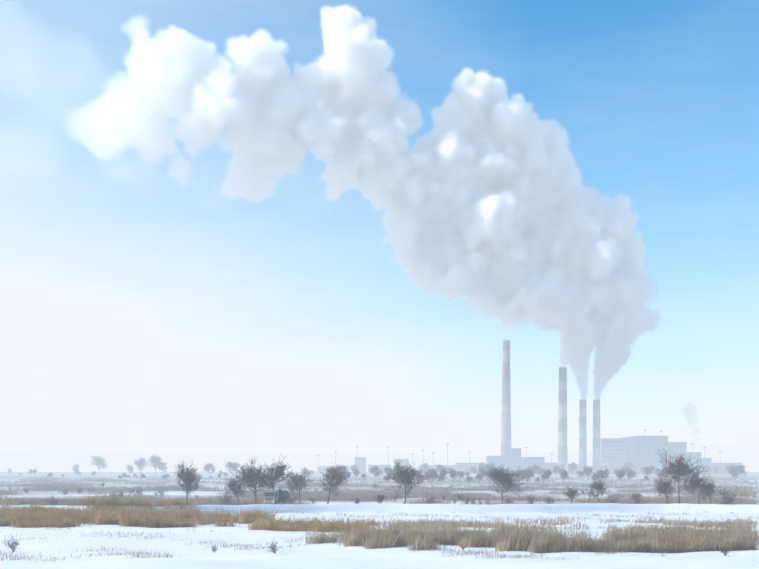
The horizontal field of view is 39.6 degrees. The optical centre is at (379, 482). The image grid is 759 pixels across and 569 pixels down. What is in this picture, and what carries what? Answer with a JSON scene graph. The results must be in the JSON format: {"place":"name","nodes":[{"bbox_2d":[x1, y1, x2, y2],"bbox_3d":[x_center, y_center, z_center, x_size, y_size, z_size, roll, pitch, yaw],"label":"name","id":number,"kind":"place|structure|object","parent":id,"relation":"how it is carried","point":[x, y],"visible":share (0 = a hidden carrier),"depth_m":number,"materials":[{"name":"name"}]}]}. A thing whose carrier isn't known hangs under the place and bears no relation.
{"place":"outdoors","nodes":[
{"label":"outdoors","id":0,"kind":"place"},
{"bbox_2d":[0,475,757,505],"bbox_3d":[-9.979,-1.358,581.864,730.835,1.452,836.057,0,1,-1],"label":"grass field","id":1,"kind":"structure","parent":0,"point":[323,495],"depth_m":282.12,"materials":[{"name":"white snow"}]},
{"bbox_2d":[0,472,758,568],"bbox_3d":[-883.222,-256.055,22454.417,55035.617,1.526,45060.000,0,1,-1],"label":"ground","id":2,"kind":"structure","parent":0,"point":[329,555],"depth_m":95.92,"materials":[{"name":"white snow"}]},
{"bbox_2d":[3,534,20,551],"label":"bush","id":3,"kind":"object","parent":2,"relation":"on","point":[14,545],"visible":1,"depth_m":76.98,"materials":[{"name":"grey plant"}]},
{"bbox_2d":[45,494,59,504],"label":"bush","id":4,"kind":"object","parent":2,"relation":"on","point":[51,502],"visible":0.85,"depth_m":157.55,"materials":[{"name":"grey plant"}]},
{"bbox_2d":[90,456,106,474],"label":"tree","id":5,"kind":"object","parent":2,"relation":"on","point":[98,461],"visible":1,"depth_m":1239.49,"materials":[{"name":"grey wood"}]},
{"bbox_2d":[125,464,133,472],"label":"tree","id":6,"kind":"object","parent":2,"relation":"on","point":[130,467],"visible":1,"depth_m":1104.76,"materials":[{"name":"grey plant"}]},
{"bbox_2d":[130,485,143,495],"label":"bush","id":7,"kind":"object","parent":2,"relation":"on","point":[140,492],"visible":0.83,"depth_m":231.29,"materials":[{"name":"plant"}]},
{"bbox_2d":[134,457,150,471],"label":"tree","id":8,"kind":"object","parent":2,"relation":"on","point":[140,464],"visible":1,"depth_m":993.04,"materials":[{"name":"grey plant"}]},
{"bbox_2d":[148,454,162,476],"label":"tree","id":9,"kind":"object","parent":2,"relation":"on","point":[154,460],"visible":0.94,"depth_m":994.74,"materials":[{"name":"grey plant"}]},
{"bbox_2d":[157,461,167,474],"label":"tree","id":10,"kind":"object","parent":2,"relation":"on","point":[161,466],"visible":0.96,"depth_m":994.93,"materials":[{"name":"grey plant"}]},
{"bbox_2d":[168,460,203,501],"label":"tree","id":11,"kind":"object","parent":2,"relation":"on","point":[189,478],"visible":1,"depth_m":171.09,"materials":[{"name":"plant"}]},
{"bbox_2d":[0,493,381,532],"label":"reeds","id":12,"kind":"object","parent":2,"relation":"on","point":[107,513],"visible":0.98,"depth_m":115.69,"materials":[{"name":"beige plant"}]},
{"bbox_2d":[203,463,215,474],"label":"tree","id":13,"kind":"object","parent":2,"relation":"on","point":[206,467],"visible":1,"depth_m":830.01,"materials":[{"name":"grey wood"}]},
{"bbox_2d":[216,489,230,503],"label":"bush","id":14,"kind":"object","parent":2,"relation":"on","point":[226,497],"visible":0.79,"depth_m":171.72,"materials":[{"name":"grey plant"}]},
{"bbox_2d":[224,461,239,477],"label":"tree","id":15,"kind":"object","parent":2,"relation":"on","point":[230,465],"visible":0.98,"depth_m":766.61,"materials":[{"name":"grey plant"}]},
{"bbox_2d":[224,476,244,499],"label":"tree","id":16,"kind":"object","parent":2,"relation":"on","point":[233,483],"visible":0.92,"depth_m":174.06,"materials":[{"name":"plant"}]},
{"bbox_2d":[233,458,270,500],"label":"tree","id":17,"kind":"object","parent":2,"relation":"on","point":[249,473],"visible":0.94,"depth_m":171.62,"materials":[{"name":"plant"}]},
{"bbox_2d":[266,539,278,553],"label":"bush","id":18,"kind":"object","parent":2,"relation":"on","point":[273,546],"visible":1,"depth_m":74.47,"materials":[{"name":"grey plant"}]},
{"bbox_2d":[254,457,294,490],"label":"tree","id":19,"kind":"object","parent":2,"relation":"on","point":[275,475],"visible":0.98,"depth_m":170.76,"materials":[{"name":"grey plant"}]},
{"bbox_2d":[262,489,290,503],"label":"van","id":20,"kind":"object","parent":2,"relation":"on","point":[276,497],"visible":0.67,"depth_m":167.00,"materials":[{"name":"paint"}]},
{"bbox_2d":[286,496,297,503],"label":"bush","id":21,"kind":"object","parent":2,"relation":"on","point":[290,499],"visible":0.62,"depth_m":169.02,"materials":[{"name":"plant"}]},
{"bbox_2d":[282,469,317,501],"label":"tree","id":22,"kind":"object","parent":2,"relation":"on","point":[295,481],"visible":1,"depth_m":178.04,"materials":[{"name":"grey wood"}]},
{"bbox_2d":[300,466,309,478],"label":"tree","id":23,"kind":"object","parent":2,"relation":"on","point":[304,470],"visible":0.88,"depth_m":665.28,"materials":[{"name":"grey plant"}]},
{"bbox_2d":[318,466,349,473],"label":"building","id":24,"kind":"structure","parent":2,"relation":"on","point":[321,468],"depth_m":1848.15,"materials":[{"name":"grey concrete"}]},
{"bbox_2d":[319,464,350,503],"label":"tree","id":25,"kind":"object","parent":2,"relation":"on","point":[334,476],"visible":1,"depth_m":169.48,"materials":[{"name":"plant"}]},
{"bbox_2d":[337,467,348,476],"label":"belt tree","id":26,"kind":"object","parent":2,"relation":"on","point":[342,470],"visible":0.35,"depth_m":522.66,"materials":[{"name":"grey plant"}]},
{"bbox_2d":[350,464,357,475],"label":"belt tree","id":27,"kind":"object","parent":2,"relation":"on","point":[353,467],"visible":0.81,"depth_m":898.69,"materials":[{"name":"plant"}]},
{"bbox_2d":[352,469,360,476],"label":"tree","id":28,"kind":"object","parent":2,"relation":"on","point":[356,472],"visible":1,"depth_m":624.55,"materials":[{"name":"grey wood"}]},
{"bbox_2d":[355,457,365,473],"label":"town block","id":29,"kind":"structure","parent":2,"relation":"on","point":[362,465],"depth_m":1799.41,"materials":[{"name":"concrete"}]},
{"bbox_2d":[370,465,379,476],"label":"tree","id":30,"kind":"object","parent":2,"relation":"on","point":[375,471],"visible":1,"depth_m":587.73,"materials":[{"name":"plant"}]},
{"bbox_2d":[0,501,756,561],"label":"snow tufts","id":31,"kind":"object","parent":2,"relation":"on","point":[323,518],"visible":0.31,"depth_m":84.51,"materials":[{"name":"white snow"}]},
{"bbox_2d":[368,465,390,473],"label":"building","id":32,"kind":"structure","parent":2,"relation":"on","point":[381,467],"depth_m":1820.23,"materials":[{"name":"concrete"}]},
{"bbox_2d":[373,494,385,502],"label":"bush","id":33,"kind":"object","parent":2,"relation":"on","point":[380,498],"visible":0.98,"depth_m":169.25,"materials":[{"name":"grey plant"}]},
{"bbox_2d":[385,467,393,475],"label":"belt tree","id":34,"kind":"object","parent":2,"relation":"on","point":[390,470],"visible":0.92,"depth_m":563.01,"materials":[{"name":"grey plant"}]},
{"bbox_2d":[394,459,407,473],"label":"town block","id":35,"kind":"structure","parent":2,"relation":"on","point":[403,462],"depth_m":1800.97,"materials":[{"name":"concrete"}]},
{"bbox_2d":[386,461,433,503],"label":"tree","id":36,"kind":"object","parent":2,"relation":"on","point":[401,477],"visible":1,"depth_m":166.39,"materials":[{"name":"plant"}]},
{"bbox_2d":[414,469,422,482],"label":"belt tree","id":37,"kind":"object","parent":2,"relation":"on","point":[420,473],"visible":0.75,"depth_m":439.62,"materials":[{"name":"grey plant"}]},
{"bbox_2d":[420,462,429,472],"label":"belt tree","id":38,"kind":"object","parent":2,"relation":"on","point":[425,467],"visible":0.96,"depth_m":942.34,"materials":[{"name":"grey wood"}]},
{"bbox_2d":[422,495,435,503],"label":"bush","id":39,"kind":"object","parent":2,"relation":"on","point":[431,502],"visible":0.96,"depth_m":169.54,"materials":[{"name":"plant"}]},
{"bbox_2d":[427,468,438,483],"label":"belt tree","id":40,"kind":"object","parent":2,"relation":"on","point":[433,472],"visible":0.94,"depth_m":469.79,"materials":[{"name":"grey wood"}]},
{"bbox_2d":[418,465,456,473],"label":"town block","id":41,"kind":"structure","parent":2,"relation":"on","point":[445,466],"depth_m":1702.40,"materials":[{"name":"grey concrete"}]},
{"bbox_2d":[435,464,446,472],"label":"tree","id":42,"kind":"object","parent":2,"relation":"on","point":[439,468],"visible":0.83,"depth_m":768.80,"materials":[{"name":"grey plant"}]},
{"bbox_2d":[439,469,447,478],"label":"belt tree","id":43,"kind":"object","parent":2,"relation":"on","point":[442,473],"visible":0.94,"depth_m":440.28,"materials":[{"name":"grey plant"}]},
{"bbox_2d":[449,470,458,483],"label":"belt tree","id":44,"kind":"object","parent":2,"relation":"on","point":[453,474],"visible":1,"depth_m":454.39,"materials":[{"name":"grey plant"}]},
{"bbox_2d":[457,470,464,477],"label":"belt tree","id":45,"kind":"object","parent":2,"relation":"on","point":[461,474],"visible":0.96,"depth_m":533.60,"materials":[{"name":"grey plant"}]},
{"bbox_2d":[462,494,470,503],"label":"bush","id":46,"kind":"object","parent":2,"relation":"on","point":[466,499],"visible":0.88,"depth_m":164.09,"materials":[{"name":"grey plant"}]},
{"bbox_2d":[455,463,481,471],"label":"town block","id":47,"kind":"structure","parent":2,"relation":"on","point":[460,466],"depth_m":1753.33,"materials":[{"name":"concrete"}]},
{"bbox_2d":[463,466,480,473],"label":"building","id":48,"kind":"structure","parent":2,"relation":"on","point":[466,468],"depth_m":1623.35,"materials":[{"name":"grey concrete"}]},
{"bbox_2d":[469,467,478,476],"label":"belt tree","id":49,"kind":"object","parent":2,"relation":"on","point":[473,469],"visible":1,"depth_m":870.11,"materials":[{"name":"grey wood"}]},
{"bbox_2d":[475,474,482,480],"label":"belt tree","id":50,"kind":"object","parent":2,"relation":"on","point":[478,477],"visible":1,"depth_m":465.80,"materials":[{"name":"grey plant"}]},
{"bbox_2d":[477,465,485,472],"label":"belt tree","id":51,"kind":"object","parent":2,"relation":"on","point":[482,469],"visible":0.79,"depth_m":682.74,"materials":[{"name":"grey wood"}]},
{"bbox_2d":[486,456,510,473],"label":"plant shed","id":52,"kind":"structure","parent":2,"relation":"on","point":[505,461],"depth_m":1524.01,"materials":[{"name":"concrete"}]},
{"bbox_2d":[481,464,528,503],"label":"tree","id":53,"kind":"object","parent":2,"relation":"on","point":[503,479],"visible":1,"depth_m":166.07,"materials":[{"name":"plant"}]},
{"bbox_2d":[501,340,511,455],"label":"chimney","id":54,"kind":"object","parent":2,"relation":"on","point":[506,423],"visible":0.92,"depth_m":1557.59,"materials":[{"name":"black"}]},
{"bbox_2d":[517,469,529,482],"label":"belt tree","id":55,"kind":"object","parent":2,"relation":"on","point":[521,476],"visible":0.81,"depth_m":436.03,"materials":[{"name":"grey plant"}]},
{"bbox_2d":[523,470,533,482],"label":"belt tree","id":56,"kind":"object","parent":2,"relation":"on","point":[529,472],"visible":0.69,"depth_m":451.00,"materials":[{"name":"grey plant"}]},
{"bbox_2d":[524,494,535,503],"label":"bush","id":57,"kind":"object","parent":2,"relation":"on","point":[532,501],"visible":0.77,"depth_m":164.46,"materials":[{"name":"grey plant"}]},
{"bbox_2d":[305,515,758,552],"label":"reeds","id":58,"kind":"object","parent":2,"relation":"on","point":[681,538],"visible":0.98,"depth_m":83.48,"materials":[{"name":"beige plant"}]},
{"bbox_2d":[521,457,544,473],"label":"plant shed","id":59,"kind":"structure","parent":2,"relation":"on","point":[529,461],"depth_m":1515.02,"materials":[{"name":"grey concrete"}]},
{"bbox_2d":[532,464,542,477],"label":"belt tree","id":60,"kind":"object","parent":2,"relation":"on","point":[536,468],"visible":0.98,"depth_m":718.80,"materials":[{"name":"plant"}]},
{"bbox_2d":[542,468,551,482],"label":"belt tree","id":61,"kind":"object","parent":2,"relation":"on","point":[547,473],"visible":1,"depth_m":449.15,"materials":[{"name":"grey plant"}]},
{"bbox_2d":[540,492,555,503],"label":"bush","id":62,"kind":"object","parent":2,"relation":"on","point":[549,500],"visible":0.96,"depth_m":159.36,"materials":[{"name":"grey plant"}]},
{"bbox_2d":[545,463,557,473],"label":"building","id":63,"kind":"structure","parent":2,"relation":"on","point":[550,466],"depth_m":1535.82,"materials":[{"name":"concrete"}]},
{"bbox_2d":[552,465,559,474],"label":"belt tree","id":64,"kind":"object","parent":2,"relation":"on","point":[555,469],"visible":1,"depth_m":732.26,"materials":[{"name":"plant"}]},
{"bbox_2d":[559,464,566,469],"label":"belt tree","id":65,"kind":"object","parent":2,"relation":"on","point":[562,466],"visible":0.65,"depth_m":1089.96,"materials":[{"name":"grey wood"}]},
{"bbox_2d":[558,367,567,468],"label":"chimney","id":66,"kind":"object","parent":2,"relation":"on","point":[562,432],"visible":1,"depth_m":1499.77,"materials":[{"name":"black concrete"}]},
{"bbox_2d":[561,470,568,482],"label":"belt tree","id":67,"kind":"object","parent":2,"relation":"on","point":[564,474],"visible":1,"depth_m":474.39,"materials":[{"name":"grey plant"}]},
{"bbox_2d":[562,488,580,503],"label":"tree","id":68,"kind":"object","parent":2,"relation":"on","point":[571,493],"visible":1,"depth_m":161.86,"materials":[{"name":"grey plant"}]},
{"bbox_2d":[567,462,577,472],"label":"belt tree","id":69,"kind":"object","parent":2,"relation":"on","point":[571,465],"visible":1,"depth_m":941.20,"materials":[{"name":"grey plant"}]},
{"bbox_2d":[576,470,584,477],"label":"belt tree","id":70,"kind":"object","parent":2,"relation":"on","point":[581,473],"visible":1,"depth_m":589.71,"materials":[{"name":"grey plant"}]},
{"bbox_2d":[579,399,586,465],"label":"chimney","id":71,"kind":"object","parent":2,"relation":"on","point":[582,436],"visible":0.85,"depth_m":1471.66,"materials":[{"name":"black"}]},
{"bbox_2d":[582,467,592,476],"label":"belt tree","id":72,"kind":"object","parent":2,"relation":"on","point":[588,471],"visible":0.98,"depth_m":581.22,"materials":[{"name":"grey plant"}]},
{"bbox_2d":[580,466,601,474],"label":"building","id":73,"kind":"structure","parent":2,"relation":"on","point":[595,468],"depth_m":1456.88,"materials":[{"name":"grey concrete"}]},
{"bbox_2d":[591,473,599,480],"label":"belt tree","id":74,"kind":"object","parent":2,"relation":"on","point":[595,476],"visible":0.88,"depth_m":467.82,"materials":[{"name":"grey plant"}]},
{"bbox_2d":[592,399,600,465],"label":"chimney","id":75,"kind":"object","parent":2,"relation":"on","point":[596,420],"visible":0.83,"depth_m":1471.97,"materials":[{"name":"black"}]},
{"bbox_2d":[583,476,610,502],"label":"tree","id":76,"kind":"object","parent":2,"relation":"on","point":[599,487],"visible":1,"depth_m":164.32,"materials":[{"name":"plant"}]},
{"bbox_2d":[596,469,610,479],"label":"belt tree","id":77,"kind":"object","parent":2,"relation":"on","point":[600,474],"visible":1,"depth_m":449.61,"materials":[{"name":"grey plant"}]},
{"bbox_2d":[592,438,629,469],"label":"building","id":78,"kind":"structure","parent":2,"relation":"on","point":[613,450],"depth_m":1587.66,"materials":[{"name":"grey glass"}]},
{"bbox_2d":[604,494,621,502],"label":"bush","id":79,"kind":"object","parent":2,"relation":"on","point":[612,496],"visible":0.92,"depth_m":159.77,"materials":[{"name":"grey plant"}]},
{"bbox_2d":[603,463,631,473],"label":"plant shed","id":80,"kind":"structure","parent":2,"relation":"on","point":[611,467],"depth_m":1487.62,"materials":[{"name":"grey concrete"}]},
{"bbox_2d":[616,470,624,479],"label":"belt tree","id":81,"kind":"object","parent":2,"relation":"on","point":[621,474],"visible":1,"depth_m":449.20,"materials":[{"name":"grey plant"}]},
{"bbox_2d":[622,461,634,468],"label":"belt tree","id":82,"kind":"object","parent":2,"relation":"on","point":[629,465],"visible":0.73,"depth_m":1025.13,"materials":[{"name":"grey plant"}]},
{"bbox_2d":[627,469,636,480],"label":"belt tree","id":83,"kind":"object","parent":2,"relation":"on","point":[633,473],"visible":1,"depth_m":552.58,"materials":[{"name":"grey wood"}]},
{"bbox_2d":[629,460,645,473],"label":"building","id":84,"kind":"structure","parent":2,"relation":"on","point":[638,465],"depth_m":1478.29,"materials":[{"name":"grey concrete"}]},
{"bbox_2d":[631,490,644,503],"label":"bush","id":85,"kind":"object","parent":2,"relation":"on","point":[636,498],"visible":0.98,"depth_m":154.68,"materials":[{"name":"grey plant"}]},
{"bbox_2d":[641,466,651,475],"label":"belt tree","id":86,"kind":"object","parent":2,"relation":"on","point":[647,470],"visible":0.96,"depth_m":618.15,"materials":[{"name":"plant"}]},
{"bbox_2d":[649,464,655,474],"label":"belt tree","id":87,"kind":"object","parent":2,"relation":"on","point":[652,467],"visible":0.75,"depth_m":712.50,"materials":[{"name":"grey plant"}]},
{"bbox_2d":[645,465,664,474],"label":"building","id":88,"kind":"structure","parent":2,"relation":"on","point":[657,467],"depth_m":1468.80,"materials":[{"name":"grey concrete"}]},
{"bbox_2d":[657,470,665,479],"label":"belt tree","id":89,"kind":"object","parent":2,"relation":"on","point":[659,475],"visible":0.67,"depth_m":506.75,"materials":[{"name":"grey plant"}]},
{"bbox_2d":[650,476,676,503],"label":"tree","id":90,"kind":"object","parent":2,"relation":"on","point":[664,486],"visible":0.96,"depth_m":159.70,"materials":[{"name":"plant"}]},
{"bbox_2d":[655,448,710,503],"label":"tree","id":91,"kind":"object","parent":2,"relation":"on","point":[677,470],"visible":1,"depth_m":149.95,"materials":[{"name":"grey plant"}]},
{"bbox_2d":[687,452,701,457],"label":"building","id":92,"kind":"structure","parent":2,"relation":"on","point":[694,454],"depth_m":1600.68,"materials":[{"name":"concrete"}]},
{"bbox_2d":[678,458,711,471],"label":"plant annex","id":93,"kind":"object","parent":2,"relation":"on","point":[704,461],"visible":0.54,"depth_m":1530.46,"materials":[{"name":"concrete"}]},
{"bbox_2d":[680,474,713,503],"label":"tree","id":94,"kind":"object","parent":2,"relation":"on","point":[697,487],"visible":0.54,"depth_m":154.66,"materials":[{"name":"plant"}]},
{"bbox_2d":[702,465,711,473],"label":"belt tree","id":95,"kind":"object","parent":2,"relation":"on","point":[707,468],"visible":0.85,"depth_m":953.37,"materials":[{"name":"grey plant"}]},
{"bbox_2d":[698,481,723,503],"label":"tree","id":96,"kind":"object","parent":2,"relation":"on","point":[709,491],"visible":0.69,"depth_m":154.62,"materials":[{"name":"grey plant"}]},
{"bbox_2d":[696,466,729,473],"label":"building","id":97,"kind":"structure","parent":2,"relation":"on","point":[722,470],"depth_m":1490.98,"materials":[{"name":"concrete"}]},
{"bbox_2d":[720,547,730,555],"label":"bush","id":98,"kind":"object","parent":2,"relation":"on","point":[724,552],"visible":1,"depth_m":74.19,"materials":[{"name":"plant"}]},
{"bbox_2d":[712,463,741,473],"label":"plant","id":99,"kind":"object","parent":2,"relation":"on","point":[724,464],"visible":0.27,"depth_m":1612.02,"materials":[{"name":"concrete"}]},
{"bbox_2d":[716,484,744,504],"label":"bush","id":100,"kind":"object","parent":2,"relation":"on","point":[729,499],"visible":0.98,"depth_m":155.04,"materials":[{"name":"grey plant"}]},
{"bbox_2d":[727,465,737,474],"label":"belt tree","id":101,"kind":"object","parent":2,"relation":"on","point":[733,469],"visible":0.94,"depth_m":619.65,"materials":[{"name":"plant"}]},
{"bbox_2d":[736,465,748,479],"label":"belt tree","id":102,"kind":"object","parent":2,"relation":"on","point":[740,469],"visible":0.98,"depth_m":633.25,"materials":[{"name":"grey plant"}]},
{"bbox_2d":[0,454,758,471],"bbox_3d":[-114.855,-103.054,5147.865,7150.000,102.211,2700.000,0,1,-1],"label":"hill ridge","id":103,"kind":"structure","parent":0,"point":[113,463],"depth_m":4743.75,"materials":[{"name":"white snow"}]},
{"bbox_2d":[0,444,758,461],"bbox_3d":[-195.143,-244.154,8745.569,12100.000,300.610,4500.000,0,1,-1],"label":"hill ridge","id":104,"kind":"structure","parent":0,"point":[729,452],"depth_m":8985.12,"materials":[{"name":"white snow"}]},
{"bbox_2d":[0,0,758,457],"label":"sky","id":105,"kind":"structure","parent":0,"point":[267,226],"materials":[{"name":"blue"}]},
{"bbox_2d":[509,448,520,473],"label":"plant tower","id":106,"kind":"structure","parent":0,"point":[515,454],"depth_m":1534.48,"materials":[{"name":"grey concrete"}]},
{"bbox_2d":[565,464,579,474],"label":"plant shed","id":107,"kind":"structure","parent":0,"point":[574,472],"depth_m":1466.34,"materials":[{"name":"grey concrete"}]},
{"bbox_2d":[622,436,667,464],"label":"building","id":108,"kind":"structure","parent":0,"point":[646,448],"depth_m":1548.93,"materials":[{"name":"grey concrete"}]},
{"bbox_2d":[668,442,686,462],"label":"building","id":109,"kind":"structure","parent":0,"point":[677,448],"depth_m":1569.84,"materials":[{"name":"grey concrete"}]}
]}

